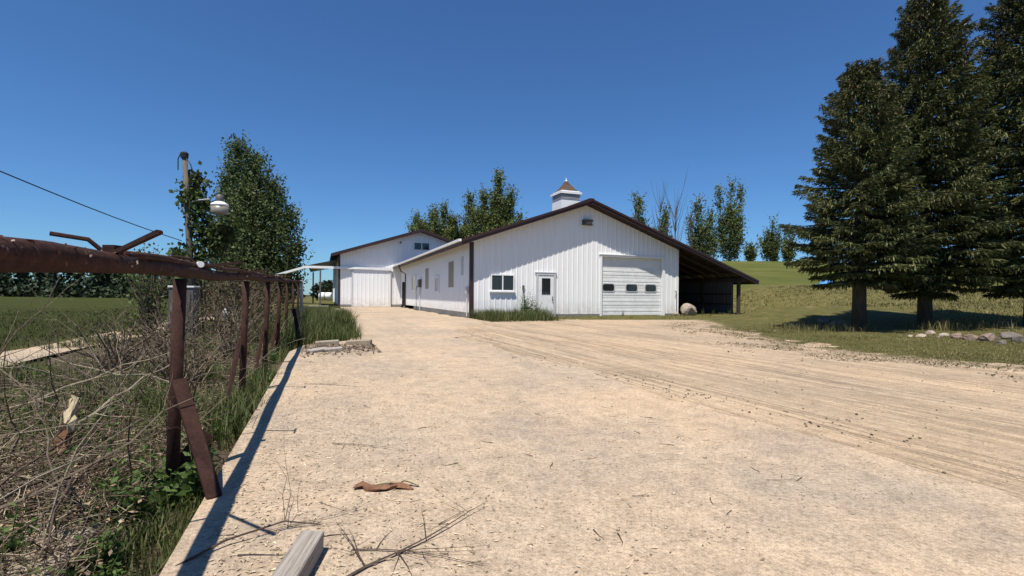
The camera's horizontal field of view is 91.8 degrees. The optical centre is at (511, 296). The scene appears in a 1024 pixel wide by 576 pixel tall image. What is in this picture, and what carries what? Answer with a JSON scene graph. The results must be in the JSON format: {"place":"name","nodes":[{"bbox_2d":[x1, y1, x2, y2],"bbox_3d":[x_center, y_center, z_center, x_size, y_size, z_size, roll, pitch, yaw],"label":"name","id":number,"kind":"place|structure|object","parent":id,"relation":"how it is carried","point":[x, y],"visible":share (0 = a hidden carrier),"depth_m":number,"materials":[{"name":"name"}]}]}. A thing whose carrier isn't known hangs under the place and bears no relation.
{"place":"outdoors","nodes":[
{"label":"outdoors","id":0,"kind":"place"},
{"bbox_2d":[0,315,221,366],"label":"field path","id":1,"kind":"structure","parent":0,"point":[26,352],"depth_m":9.03,"materials":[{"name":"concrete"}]},
{"bbox_2d":[0,307,275,350],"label":"field grass","id":2,"kind":"structure","parent":0,"point":[52,335],"depth_m":16.81,"materials":[{"name":"plant"}]},
{"bbox_2d":[0,0,1022,294],"label":"sky","id":3,"kind":"structure","parent":0,"point":[372,112],"materials":[{"name":"blue"}]},
{"bbox_2d":[0,261,1023,575],"bbox_3d":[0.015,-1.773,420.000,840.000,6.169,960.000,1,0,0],"label":"ground","id":4,"kind":"structure","parent":0,"point":[774,275],"depth_m":21.06,"materials":[{"name":"plant"}]},
{"bbox_2d":[0,503,40,553],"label":"weed plant","id":5,"kind":"object","parent":4,"relation":"on","point":[15,541],"visible":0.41,"depth_m":2.29,"materials":[{"name":"green plant"}]},
{"bbox_2d":[0,471,61,501],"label":"dead branch","id":6,"kind":"object","parent":4,"relation":"on","point":[36,482],"visible":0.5,"depth_m":2.82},
{"bbox_2d":[0,353,72,421],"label":"dry weed","id":7,"kind":"object","parent":4,"relation":"on","point":[33,385],"visible":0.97,"depth_m":3.62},
{"bbox_2d":[0,522,102,575],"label":"brush pile","id":8,"kind":"object","parent":4,"relation":"on","point":[50,561],"visible":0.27,"depth_m":2.28,"materials":[{"name":"wood"}]},
{"bbox_2d":[26,559,80,575],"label":"weed plant","id":9,"kind":"object","parent":4,"relation":"on","point":[74,572],"visible":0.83,"depth_m":1.99,"materials":[{"name":"green plant"}]},
{"bbox_2d":[27,505,80,563],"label":"dead branch","id":10,"kind":"object","parent":4,"relation":"on","point":[59,526],"visible":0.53,"depth_m":2.40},
{"bbox_2d":[46,395,78,468],"bbox_3d":[-3.203,0.993,3.560,0.142,0.547,0.206,1,0,0],"label":"broken log","id":11,"kind":"object","parent":4,"relation":"on","point":[73,420],"visible":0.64,"depth_m":3.55,"materials":[{"name":"beige wood"}]},
{"bbox_2d":[0,408,129,447],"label":"dry weed","id":12,"kind":"object","parent":4,"relation":"on","point":[48,428],"visible":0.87,"depth_m":3.17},
{"bbox_2d":[23,455,107,575],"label":"dead branch","id":13,"kind":"object","parent":4,"relation":"on","point":[67,489],"visible":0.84,"depth_m":2.29,"materials":[{"name":"wood"}]},
{"bbox_2d":[36,333,102,430],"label":"dead branch","id":14,"kind":"object","parent":4,"relation":"on","point":[57,398],"visible":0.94,"depth_m":4.00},
{"bbox_2d":[0,348,154,524],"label":"dry weed","id":15,"kind":"object","parent":4,"relation":"on","point":[20,487],"visible":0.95,"depth_m":2.29,"materials":[{"name":"plant"}]},
{"bbox_2d":[36,339,139,415],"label":"dead branch","id":16,"kind":"object","parent":4,"relation":"on","point":[97,380],"visible":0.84,"depth_m":4.50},
{"bbox_2d":[9,344,169,411],"bbox_3d":[-4.090,0.762,4.856,1.357,0.601,0.909,-35,45,-17],"label":"dead branch","id":17,"kind":"object","parent":4,"relation":"on","point":[101,375],"visible":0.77,"depth_m":4.76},
{"bbox_2d":[75,406,110,436],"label":"weed plant","id":18,"kind":"object","parent":4,"relation":"on","point":[97,418],"visible":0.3,"depth_m":4.17,"materials":[{"name":"green plant"}]},
{"bbox_2d":[80,473,117,514],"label":"weed plant","id":19,"kind":"object","parent":4,"relation":"on","point":[100,484],"visible":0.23,"depth_m":2.84,"materials":[{"name":"green plant"}]},
{"bbox_2d":[74,522,127,575],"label":"weed plant","id":20,"kind":"object","parent":4,"relation":"on","point":[107,557],"visible":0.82,"depth_m":2.27,"materials":[{"name":"green plant"}]},
{"bbox_2d":[0,374,205,530],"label":"dead branch","id":21,"kind":"object","parent":4,"relation":"on","point":[30,495],"visible":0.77,"depth_m":2.50,"materials":[{"name":"wood"}]},
{"bbox_2d":[39,307,177,555],"bbox_3d":[-1.887,0.657,2.520,0.379,1.228,0.736,0,0,13],"label":"dry weed","id":22,"kind":"object","parent":4,"relation":"on","point":[55,500],"visible":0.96,"depth_m":2.34,"materials":[{"name":"plant"}]},
{"bbox_2d":[91,557,126,575],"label":"weed plant","id":23,"kind":"object","parent":4,"relation":"on","point":[115,571],"visible":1,"depth_m":2.15,"materials":[{"name":"green plant"}]},
{"bbox_2d":[92,458,141,523],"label":"weed plant","id":24,"kind":"object","parent":4,"relation":"on","point":[115,469],"visible":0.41,"depth_m":2.85,"materials":[{"name":"green plant"}]},
{"bbox_2d":[82,320,167,394],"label":"dead branch","id":25,"kind":"object","parent":4,"relation":"on","point":[124,354],"visible":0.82,"depth_m":5.31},
{"bbox_2d":[49,299,206,378],"bbox_3d":[-5.223,0.572,6.794,1.500,1.289,1.489,1,0,0],"label":"dry shrub","id":26,"kind":"object","parent":4,"relation":"on","point":[128,355],"visible":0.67,"depth_m":6.67,"materials":[{"name":"brown plant"}]},
{"bbox_2d":[109,479,152,526],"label":"weed plant","id":27,"kind":"object","parent":4,"relation":"on","point":[120,509],"visible":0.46,"depth_m":2.75,"materials":[{"name":"green plant"}]},
{"bbox_2d":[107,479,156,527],"bbox_3d":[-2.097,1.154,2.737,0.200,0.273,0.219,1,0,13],"label":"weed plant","id":28,"kind":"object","parent":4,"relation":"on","point":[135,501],"visible":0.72,"depth_m":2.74,"materials":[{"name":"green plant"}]},
{"bbox_2d":[0,333,275,575],"bbox_3d":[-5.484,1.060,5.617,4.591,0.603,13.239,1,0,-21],"label":"brush litter","id":29,"kind":"object","parent":4,"relation":"on","point":[79,485],"visible":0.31,"depth_m":3.07,"materials":[{"name":"plant"}]},
{"bbox_2d":[2,388,66,495],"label":"dead branch","id":30,"kind":"object","parent":29,"relation":"on","point":[51,467],"visible":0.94,"depth_m":2.80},
{"bbox_2d":[0,368,79,465],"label":"dead branch","id":31,"kind":"object","parent":29,"relation":"on","point":[17,439],"visible":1,"depth_m":3.15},
{"bbox_2d":[0,273,86,405],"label":"dead branch","id":32,"kind":"object","parent":29,"relation":"on","point":[8,342],"visible":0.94,"depth_m":3.74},
{"bbox_2d":[0,369,89,408],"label":"dead branch","id":33,"kind":"object","parent":29,"relation":"on","point":[24,389],"visible":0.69,"depth_m":4.48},
{"bbox_2d":[19,326,125,403],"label":"dead branch","id":34,"kind":"object","parent":29,"relation":"on","point":[92,381],"visible":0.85,"depth_m":4.87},
{"bbox_2d":[0,405,149,488],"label":"dead branch","id":35,"kind":"object","parent":29,"relation":"on","point":[18,471],"visible":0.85,"depth_m":2.92,"materials":[{"name":"wood"}]},
{"bbox_2d":[52,324,168,396],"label":"dead branch","id":36,"kind":"object","parent":29,"relation":"on","point":[119,374],"visible":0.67,"depth_m":5.42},
{"bbox_2d":[78,351,169,423],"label":"dead branch","id":37,"kind":"object","parent":29,"relation":"on","point":[100,408],"visible":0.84,"depth_m":4.25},
{"bbox_2d":[49,450,321,575],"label":"dead branch","id":38,"kind":"object","parent":29,"relation":"on","point":[206,550],"visible":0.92,"depth_m":2.26,"materials":[{"name":"wood"}]},
{"bbox_2d":[184,329,230,434],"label":"dead branch","id":39,"kind":"object","parent":29,"relation":"on","point":[195,387],"visible":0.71,"depth_m":3.73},
{"bbox_2d":[161,317,254,452],"bbox_3d":[-2.311,0.736,3.509,0.598,1.239,0.761,22,23,-3],"label":"dead branch","id":40,"kind":"object","parent":29,"relation":"on","point":[163,448],"visible":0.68,"depth_m":3.65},
{"bbox_2d":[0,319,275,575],"bbox_3d":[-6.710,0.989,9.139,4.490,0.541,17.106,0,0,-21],"label":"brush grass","id":41,"kind":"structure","parent":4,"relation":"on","point":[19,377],"depth_m":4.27,"materials":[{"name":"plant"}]},
{"bbox_2d":[0,335,283,480],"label":"ground cover plants","id":42,"kind":"object","parent":4,"relation":"on","point":[102,438],"visible":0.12,"depth_m":4.30,"materials":[{"name":"green plant"}]},
{"bbox_2d":[128,449,165,495],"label":"weed plant","id":43,"kind":"object","parent":4,"relation":"on","point":[144,472],"visible":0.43,"depth_m":3.13,"materials":[{"name":"green plant"}]},
{"bbox_2d":[117,242,179,336],"bbox_3d":[-8.942,-0.141,12.218,1.234,2.482,1.314,0,0,34],"label":"young tree","id":44,"kind":"object","parent":4,"relation":"on","point":[146,289],"visible":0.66,"depth_m":12.14,"materials":[{"name":"green plant"}]},
{"bbox_2d":[0,230,302,503],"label":"pipe fence","id":45,"kind":"object","parent":4,"relation":"on","point":[20,255],"visible":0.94,"depth_m":2.95,"materials":[{"name":"brown metal"}]},
{"bbox_2d":[0,273,305,298],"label":"woodland","id":46,"kind":"object","parent":4,"relation":"on","point":[101,285],"visible":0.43,"depth_m":107.08,"materials":[{"name":"plant"}]},
{"bbox_2d":[76,452,233,575],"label":"grass","id":47,"kind":"structure","parent":4,"relation":"on","point":[157,537],"depth_m":2.56,"materials":[{"name":"plant"}]},
{"bbox_2d":[127,326,182,490],"bbox_3d":[-2.156,0.730,2.953,0.536,1.097,0.201,0,0,34],"label":"dry weed","id":48,"kind":"object","parent":4,"relation":"on","point":[128,445],"visible":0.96,"depth_m":2.97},
{"bbox_2d":[147,466,183,508],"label":"weed plant","id":49,"kind":"object","parent":4,"relation":"on","point":[164,490],"visible":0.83,"depth_m":2.99,"materials":[{"name":"green plant"}]},
{"bbox_2d":[118,292,222,351],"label":"dry shrub","id":50,"kind":"object","parent":4,"relation":"on","point":[163,324],"visible":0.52,"depth_m":9.42,"materials":[{"name":"brown plant"}]},
{"bbox_2d":[108,312,238,386],"bbox_3d":[-3.997,0.746,5.976,1.241,1.187,1.270,1,0,0],"label":"dry shrub","id":51,"kind":"object","parent":4,"relation":"on","point":[162,360],"visible":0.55,"depth_m":5.90,"materials":[{"name":"brown plant"}]},
{"bbox_2d":[49,335,299,451],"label":"grass","id":52,"kind":"structure","parent":4,"relation":"on","point":[245,411],"depth_m":4.88,"materials":[{"name":"plant"}]},
{"bbox_2d":[168,286,199,337],"bbox_3d":[-8.199,0.464,12.404,0.560,1.430,0.640,0,0,-21],"label":"metal cabinet","id":53,"kind":"object","parent":4,"relation":"on","point":[192,290],"visible":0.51,"depth_m":12.20,"materials":[{"name":"metal"}]},
{"bbox_2d":[128,351,264,486],"bbox_3d":[-2.190,0.847,3.388,1.191,0.302,0.518,-47,7,-38],"label":"dry weed","id":54,"kind":"object","parent":4,"relation":"on","point":[200,419],"visible":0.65,"depth_m":3.41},
{"bbox_2d":[176,443,217,495],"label":"weed plant","id":55,"kind":"object","parent":4,"relation":"on","point":[190,479],"visible":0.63,"depth_m":2.97,"materials":[{"name":"green plant"}]},
{"bbox_2d":[177,151,228,285],"bbox_3d":[-8.232,-1.197,13.243,1.559,5.361,0.424,0,0,20],"label":"light pole","id":56,"kind":"object","parent":4,"relation":"on","point":[219,206],"visible":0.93,"depth_m":13.28,"materials":[{"name":"brown wood"}]},
{"bbox_2d":[0,171,181,240],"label":"power cable","id":57,"kind":"object","parent":56,"relation":"attached to","point":[79,203],"visible":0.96,"depth_m":9.60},
{"bbox_2d":[165,161,248,331],"bbox_3d":[-8.368,-1.252,13.500,2.066,4.868,1.334,1,0,0],"label":"climbing vine","id":58,"kind":"object","parent":56,"relation":"attached to","point":[212,234],"visible":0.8,"depth_m":13.40,"materials":[{"name":"green plant"}]},
{"bbox_2d":[188,296,273,360],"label":"dry shrub","id":59,"kind":"object","parent":4,"relation":"on","point":[228,344],"visible":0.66,"depth_m":8.56,"materials":[{"name":"brown plant"}]},
{"bbox_2d":[181,265,288,312],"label":"dry shrub","id":60,"kind":"object","parent":4,"relation":"on","point":[234,281],"visible":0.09,"depth_m":19.64,"materials":[{"name":"brown plant"}]},
{"bbox_2d":[188,285,285,340],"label":"dry shrub","id":61,"kind":"object","parent":4,"relation":"on","point":[230,305],"visible":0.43,"depth_m":11.68,"materials":[{"name":"brown plant"}]},
{"bbox_2d":[208,302,271,344],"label":"dry shrub","id":62,"kind":"object","parent":4,"relation":"on","point":[255,316],"visible":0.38,"depth_m":10.66,"materials":[{"name":"brown plant"}]},
{"bbox_2d":[198,267,285,323],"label":"dry shrub","id":63,"kind":"object","parent":4,"relation":"on","point":[225,285],"visible":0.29,"depth_m":15.37,"materials":[{"name":"brown plant"}]},
{"bbox_2d":[208,130,315,303],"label":"poplar tree","id":64,"kind":"object","parent":4,"relation":"on","point":[261,247],"visible":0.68,"depth_m":54.92,"materials":[{"name":"green plant"}]},
{"bbox_2d":[291,308,302,345],"bbox_3d":[-4.993,0.704,11.547,0.230,0.855,0.743,0,0,-27],"label":"rubber strip","id":65,"kind":"object","parent":4,"relation":"on","point":[296,313],"visible":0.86,"depth_m":11.62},
{"bbox_2d":[249,303,363,351],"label":"long grass","id":66,"kind":"structure","parent":4,"relation":"on","point":[324,323],"depth_m":13.20,"materials":[{"name":"plant"}]},
{"bbox_2d":[309,280,332,299],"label":"distant tree","id":67,"kind":"object","parent":4,"relation":"on","point":[324,283],"visible":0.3,"depth_m":90.91,"materials":[{"name":"green plant"}]},
{"bbox_2d":[307,229,452,307],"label":"barn","id":68,"kind":"structure","parent":4,"relation":"on","point":[367,275],"depth_m":46.77,"materials":[{"name":"white metal"}]},
{"bbox_2d":[351,270,390,306],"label":"sliding door","id":69,"kind":"structure","parent":68,"relation":"in","point":[370,288],"depth_m":46.50,"materials":[{"name":"white metal"}]},
{"bbox_2d":[414,242,429,250],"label":"window","id":70,"kind":"structure","parent":68,"relation":"in","point":[422,246],"depth_m":48.25,"materials":[{"name":"glass"}]},
{"bbox_2d":[404,208,424,233],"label":"leafy tree","id":71,"kind":"object","parent":4,"relation":"on","point":[410,229],"visible":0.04,"depth_m":65.60,"materials":[{"name":"green plant"}]},
{"bbox_2d":[412,198,463,240],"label":"leafy tree","id":72,"kind":"object","parent":4,"relation":"on","point":[432,226],"visible":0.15,"depth_m":61.73,"materials":[{"name":"green plant"}]},
{"bbox_2d":[444,188,478,238],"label":"leafy tree","id":73,"kind":"object","parent":4,"relation":"on","point":[465,231],"visible":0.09,"depth_m":63.66,"materials":[{"name":"green plant"}]},
{"bbox_2d":[465,167,526,236],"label":"leafy tree","id":74,"kind":"object","parent":4,"relation":"on","point":[483,219],"visible":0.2,"depth_m":59.14,"materials":[{"name":"green plant"}]},
{"bbox_2d":[470,305,563,321],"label":"grass","id":75,"kind":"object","parent":4,"relation":"on","point":[515,315],"visible":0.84,"depth_m":23.34,"materials":[{"name":"green plant"}]},
{"bbox_2d":[392,179,758,317],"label":"white barn","id":76,"kind":"structure","parent":4,"relation":"on","point":[570,254],"depth_m":27.90,"materials":[{"name":"metal"}]},
{"bbox_2d":[489,274,515,291],"bbox_3d":[-0.475,-0.659,25.662,1.420,0.930,0.100,0,0,-21],"label":"window","id":77,"kind":"structure","parent":76,"relation":"in","point":[499,282],"depth_m":25.66,"materials":[{"name":"glass"}]},
{"bbox_2d":[535,272,555,315],"bbox_3d":[1.821,-0.044,26.551,1.260,2.460,0.120,0,0,-21],"label":"door","id":78,"kind":"structure","parent":76,"relation":"in","point":[545,281],"depth_m":26.56,"materials":[{"name":"white paint"}]},
{"bbox_2d":[599,254,664,315],"bbox_3d":[6.953,-0.544,28.637,4.520,3.610,0.270,0,0,-21],"label":"garage door","id":79,"kind":"structure","parent":76,"relation":"in","point":[635,284],"depth_m":28.70,"materials":[{"name":"white paint"}]},
{"bbox_2d":[159,307,1023,575],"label":"concrete apron","id":80,"kind":"object","parent":4,"relation":"on","point":[966,528],"visible":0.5,"depth_m":3.00,"materials":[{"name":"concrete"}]},
{"bbox_2d":[271,531,323,575],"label":"timber block","id":81,"kind":"object","parent":80,"relation":"on","point":[302,554],"depth_m":2.02,"materials":[{"name":"wood"}]},
{"bbox_2d":[315,340,338,345],"bbox_3d":[-4.154,1.064,11.148,0.500,0.120,0.200,-3,3,-20],"label":"concrete block","id":82,"kind":"object","parent":80,"relation":"on","point":[327,342],"depth_m":11.06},
{"bbox_2d":[264,496,389,531],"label":"dead branch","id":83,"kind":"object","parent":80,"relation":"on","point":[320,518],"visible":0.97,"depth_m":2.48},
{"bbox_2d":[300,343,380,357],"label":"leaf litter","id":84,"kind":"object","parent":80,"relation":"on","point":[355,346],"visible":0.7,"depth_m":10.41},
{"bbox_2d":[346,339,371,344],"bbox_3d":[-3.509,1.069,11.389,0.550,0.120,0.200,-2,2,-3],"label":"concrete block","id":85,"kind":"object","parent":80,"relation":"on","point":[360,342],"depth_m":11.29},
{"bbox_2d":[353,478,418,491],"bbox_3d":[-0.745,1.119,2.935,0.384,0.042,0.119,0,0,-7],"label":"torn bark","id":86,"kind":"object","parent":80,"relation":"on","point":[368,487],"visible":1,"depth_m":2.93,"materials":[{"name":"brown wood"}]},
{"bbox_2d":[327,484,494,575],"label":"dead branch","id":87,"kind":"object","parent":80,"relation":"on","point":[363,563],"visible":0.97,"depth_m":2.21,"materials":[{"name":"wood"}]},
{"bbox_2d":[352,529,509,575],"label":"dead branch","id":88,"kind":"object","parent":80,"relation":"on","point":[425,553],"visible":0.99,"depth_m":2.19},
{"bbox_2d":[193,342,794,575],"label":"wood chips","id":89,"kind":"object","parent":80,"relation":"on","point":[323,568],"visible":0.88,"depth_m":2.62,"materials":[{"name":"wood"}]},
{"bbox_2d":[628,187,653,226],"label":"leafy tree","id":90,"kind":"object","parent":4,"relation":"on","point":[641,211],"visible":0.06,"depth_m":57.83,"materials":[{"name":"green plant"}]},
{"bbox_2d":[555,312,744,319],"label":"barn edge grass","id":91,"kind":"structure","parent":4,"relation":"on","point":[723,313],"depth_m":27.76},
{"bbox_2d":[650,180,670,233],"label":"bare tree","id":92,"kind":"object","parent":4,"relation":"on","point":[661,203],"visible":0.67,"depth_m":58.90,"materials":[{"name":"brown plant"}]},
{"bbox_2d":[653,202,673,236],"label":"leafy tree","id":93,"kind":"object","parent":4,"relation":"on","point":[664,220],"visible":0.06,"depth_m":59.78,"materials":[{"name":"green plant"}]},
{"bbox_2d":[661,169,687,239],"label":"bare tree","id":94,"kind":"object","parent":4,"relation":"on","point":[675,216],"visible":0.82,"depth_m":57.97,"materials":[{"name":"brown plant"}]},
{"bbox_2d":[680,303,696,315],"bbox_3d":[10.415,0.869,29.313,0.875,0.904,1.241,-2,-1,32],"label":"boulder","id":95,"kind":"object","parent":4,"relation":"on","point":[687,309],"visible":0.87,"depth_m":28.92,"materials":[{"name":"stone"}]},
{"bbox_2d":[683,193,722,258],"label":"leafy tree","id":96,"kind":"object","parent":4,"relation":"on","point":[700,233],"visible":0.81,"depth_m":61.72,"materials":[{"name":"green plant"}]},
{"bbox_2d":[712,174,749,260],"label":"leafy tree","id":97,"kind":"object","parent":4,"relation":"on","point":[731,220],"visible":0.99,"depth_m":61.73,"materials":[{"name":"green plant"}]},
{"bbox_2d":[742,239,762,260],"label":"leafy tree","id":98,"kind":"object","parent":4,"relation":"on","point":[749,254],"visible":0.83,"depth_m":65.78,"materials":[{"name":"green plant"}]},
{"bbox_2d":[756,213,785,260],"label":"leafy tree","id":99,"kind":"object","parent":4,"relation":"on","point":[772,244],"visible":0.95,"depth_m":65.69,"materials":[{"name":"green plant"}]},
{"bbox_2d":[780,228,799,261],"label":"leafy tree","id":100,"kind":"object","parent":4,"relation":"on","point":[788,252],"visible":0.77,"depth_m":66.73,"materials":[{"name":"green plant"}]},
{"bbox_2d":[702,318,1023,370],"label":"lawn","id":101,"kind":"structure","parent":4,"relation":"on","point":[879,337],"depth_m":13.56,"materials":[{"name":"green plant"}]},
{"bbox_2d":[978,333,996,340],"bbox_3d":[12.727,1.144,13.279,0.588,0.305,0.332,-1,-8,-28],"label":"stone","id":102,"kind":"object","parent":101,"relation":"on","point":[988,337],"visible":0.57,"depth_m":13.14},
{"bbox_2d":[777,56,953,329],"bbox_3d":[12.032,-3.303,17.236,4.820,9.740,4.662,1,0,0],"label":"spruce tree","id":103,"kind":"object","parent":4,"relation":"on","point":[853,154],"visible":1,"depth_m":16.54,"materials":[{"name":"green plant"}]},
{"bbox_2d":[711,315,1022,360],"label":"gravel tufts","id":104,"kind":"object","parent":4,"relation":"on","point":[879,347],"visible":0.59,"depth_m":12.66,"materials":[{"name":"green plant"}]},
{"bbox_2d":[733,285,1022,318],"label":"lawn","id":105,"kind":"structure","parent":4,"relation":"on","point":[978,303],"depth_m":26.95,"materials":[{"name":"green plant"}]},
{"bbox_2d":[768,312,1020,332],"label":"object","id":106,"kind":"structure","parent":4,"relation":"on","point":[948,326],"depth_m":16.98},
{"bbox_2d":[836,0,1023,326],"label":"spruce tree","id":107,"kind":"object","parent":4,"relation":"on","point":[937,40],"visible":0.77,"depth_m":16.86,"materials":[{"name":"green plant"}]},
{"bbox_2d":[933,0,1023,325],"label":"spruce tree","id":108,"kind":"object","parent":4,"relation":"on","point":[1009,53],"visible":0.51,"depth_m":17.38,"materials":[{"name":"green plant"}]},
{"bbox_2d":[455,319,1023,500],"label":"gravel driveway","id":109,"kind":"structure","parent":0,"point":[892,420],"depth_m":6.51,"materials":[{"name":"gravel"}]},
{"bbox_2d":[247,323,1023,575],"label":"pebbles","id":110,"kind":"object","parent":109,"relation":"on","point":[618,529],"visible":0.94,"depth_m":4.69,"materials":[{"name":"stone"}]},
{"bbox_2d":[462,332,1001,445],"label":"dirt clods","id":111,"kind":"object","parent":109,"relation":"on","point":[726,397],"visible":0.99,"depth_m":5.67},
{"bbox_2d":[657,322,1023,381],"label":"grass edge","id":112,"kind":"object","parent":109,"relation":"on","point":[874,359],"visible":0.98,"depth_m":10.15,"materials":[{"name":"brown plant"}]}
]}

